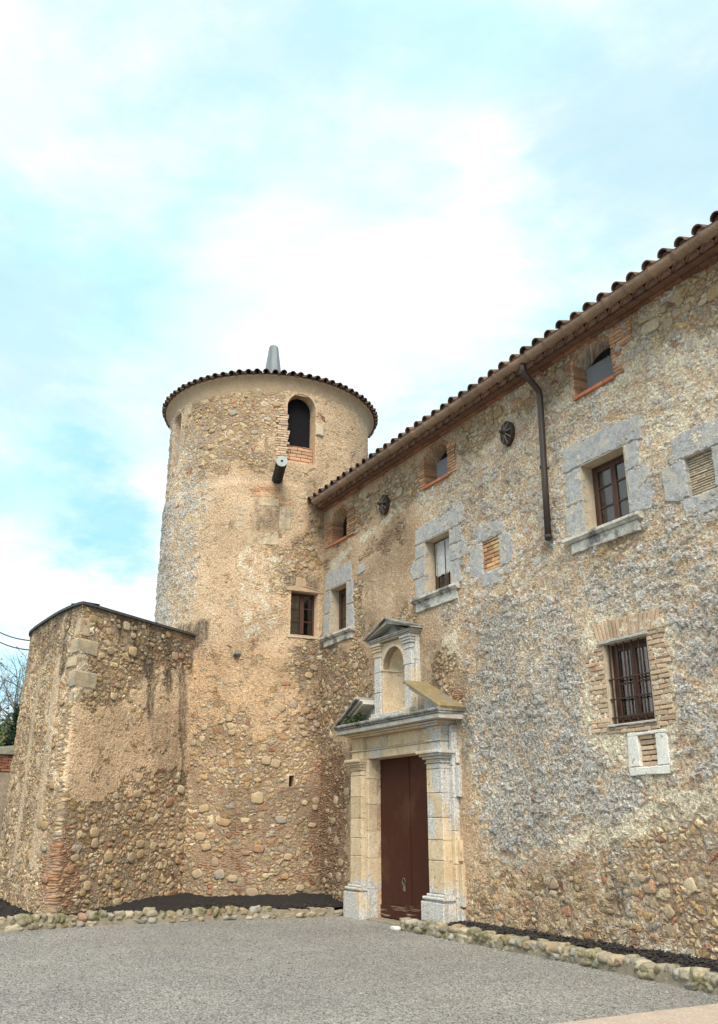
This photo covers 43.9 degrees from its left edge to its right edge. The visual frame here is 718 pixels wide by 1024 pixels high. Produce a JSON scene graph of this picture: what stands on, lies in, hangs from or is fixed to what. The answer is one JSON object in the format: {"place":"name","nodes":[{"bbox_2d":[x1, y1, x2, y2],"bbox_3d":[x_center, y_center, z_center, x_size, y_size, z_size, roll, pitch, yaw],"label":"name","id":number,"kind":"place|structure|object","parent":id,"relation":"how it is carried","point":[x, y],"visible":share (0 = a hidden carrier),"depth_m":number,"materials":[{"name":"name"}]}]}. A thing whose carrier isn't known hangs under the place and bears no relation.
{"place":"outdoors","nodes":[
{"label":"outdoors","id":0,"kind":"place"},
{"bbox_2d":[0,745,13,839],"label":"garden wall","id":1,"kind":"structure","parent":0,"point":[6,755],"depth_m":20.31,"materials":[{"name":"brick"}]},
{"bbox_2d":[0,916,717,1023],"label":"courtyard ground","id":2,"kind":"structure","parent":0,"point":[374,1004],"depth_m":9.60,"materials":[{"name":"grey gravel"}]},
{"bbox_2d":[1,704,19,745],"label":"evergreen shrub","id":3,"kind":"object","parent":2,"relation":"on","point":[12,731],"visible":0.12,"depth_m":28.05,"materials":[{"name":"green plant"}]},
{"bbox_2d":[0,645,26,743],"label":"bare tree","id":4,"kind":"object","parent":2,"relation":"on","point":[10,700],"visible":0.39,"depth_m":28.89,"materials":[{"name":"brown plant"}]},
{"bbox_2d":[0,601,195,914],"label":"stone bastion","id":5,"kind":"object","parent":2,"relation":"on","point":[95,817],"visible":0.91,"depth_m":16.84,"materials":[{"name":"stone"}]},
{"bbox_2d":[0,642,28,649],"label":"overhead cable","id":6,"kind":"object","parent":5,"relation":"attached to","point":[14,647],"visible":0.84,"depth_m":22.20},
{"bbox_2d":[0,632,29,640],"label":"overhead cable","id":7,"kind":"object","parent":5,"relation":"attached to","point":[14,637],"visible":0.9,"depth_m":22.19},
{"bbox_2d":[0,892,342,918],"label":"soil bed","id":8,"kind":"object","parent":2,"relation":"on","point":[175,901],"visible":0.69,"depth_m":16.77,"materials":[{"name":"brown soil"}]},
{"bbox_2d":[0,905,342,931],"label":"stone edging","id":9,"kind":"object","parent":2,"relation":"on","point":[88,918],"visible":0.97,"depth_m":15.23,"materials":[{"name":"beige stone"}]},
{"bbox_2d":[154,345,377,909],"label":"stone tower","id":10,"kind":"structure","parent":2,"relation":"on","point":[257,458],"depth_m":19.72,"materials":[{"name":"beige stone"}]},
{"bbox_2d":[236,485,291,544],"bbox_3d":[-2.159,0.088,20.220,1.265,1.420,0.219,1,-19,-4],"label":"blocked window","id":11,"kind":"structure","parent":10,"relation":"in","point":[284,518],"depth_m":20.21,"materials":[{"name":"beige stone"}]},
{"bbox_2d":[287,577,322,639],"bbox_3d":[-1.249,2.178,19.819,0.893,1.400,0.329,10,-22,-27],"label":"window frame","id":12,"kind":"structure","parent":10,"relation":"in","point":[302,605],"depth_m":19.84,"materials":[{"name":"brown wood"}]},
{"bbox_2d":[0,896,717,972],"bbox_3d":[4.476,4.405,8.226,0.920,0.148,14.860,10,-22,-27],"label":"soil bed","id":13,"kind":"object","parent":2,"relation":"on","point":[622,951],"visible":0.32,"depth_m":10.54,"materials":[{"name":"brown soil"}]},
{"bbox_2d":[390,926,400,930],"bbox_3d":[0.589,6.669,14.261,0.141,0.069,0.227,10,-22,-27],"label":"loose stone","id":14,"kind":"object","parent":2,"relation":"on","point":[396,928],"visible":0.99,"depth_m":14.19,"materials":[{"name":"white stone"}]},
{"bbox_2d":[307,211,717,958],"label":"stone house","id":15,"kind":"structure","parent":2,"relation":"on","point":[519,639],"depth_m":13.16,"materials":[{"name":"beige stone"}]},
{"bbox_2d":[339,588,345,629],"bbox_3d":[-0.247,2.133,19.342,0.072,1.010,0.720,10,-22,-27],"label":"window","id":16,"kind":"structure","parent":15,"relation":"in","point":[342,594],"depth_m":19.53,"materials":[{"name":"brown wood"}]},
{"bbox_2d":[343,713,366,723],"bbox_3d":[-0.095,3.961,17.076,0.345,0.258,0.847,10,-22,-27],"label":"shrub","id":17,"kind":"object","parent":15,"relation":"on","point":[356,719],"visible":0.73,"depth_m":16.93,"materials":[{"name":"green plant"}]},
{"bbox_2d":[380,757,408,919],"bbox_3d":[0.650,5.837,16.014,0.083,2.718,0.998,10,-22,-27],"label":"door leaf","id":18,"kind":"structure","parent":15,"relation":"in","point":[393,772],"depth_m":16.01,"materials":[{"name":"brown paint"}]},
{"bbox_2d":[407,755,429,919],"bbox_3d":[1.131,5.550,15.195,0.075,2.718,1.030,10,-22,-27],"label":"door leaf","id":19,"kind":"structure","parent":15,"relation":"in","point":[418,852],"depth_m":15.38,"materials":[{"name":"brown paint"}]},
{"bbox_2d":[434,537,450,589],"bbox_3d":[1.611,0.958,16.157,0.081,1.020,0.780,10,-22,-27],"label":"window","id":20,"kind":"structure","parent":15,"relation":"in","point":[442,551],"depth_m":16.27,"materials":[{"name":"white wood"}]},
{"bbox_2d":[592,455,629,525],"bbox_3d":[3.657,-0.277,12.648,0.072,1.010,0.830,10,-22,-27],"label":"window","id":21,"kind":"structure","parent":15,"relation":"in","point":[609,478],"depth_m":12.73,"materials":[{"name":"brown wood"}]},
{"bbox_2d":[608,636,654,723],"bbox_3d":[3.601,2.220,11.625,0.165,1.100,0.860,10,-22,-27],"label":"window","id":22,"kind":"structure","parent":15,"relation":"in","point":[632,678],"depth_m":11.67,"materials":[{"name":"brown wood"}]},
{"bbox_2d":[399,917,717,994],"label":"stone edging","id":23,"kind":"object","parent":2,"relation":"on","point":[702,979],"visible":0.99,"depth_m":10.79,"materials":[{"name":"beige stone"}]},
{"bbox_2d":[0,0,717,724],"label":"sky","id":24,"kind":"structure","parent":0,"point":[395,198],"materials":[{"name":"blue"}]},
{"bbox_2d":[554,1004,717,1023],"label":"concrete path","id":25,"kind":"structure","parent":0,"point":[705,1014],"depth_m":7.77,"materials":[{"name":"beige concrete"}]},
{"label":"hill","id":26,"kind":"structure","parent":0,"visible":0},
{"bbox_2d":[0,707,14,745],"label":"hill","id":27,"kind":"structure","parent":26,"relation":"on","point":[1,734],"depth_m":143.71,"materials":[{"name":"green plant"}]}
]}

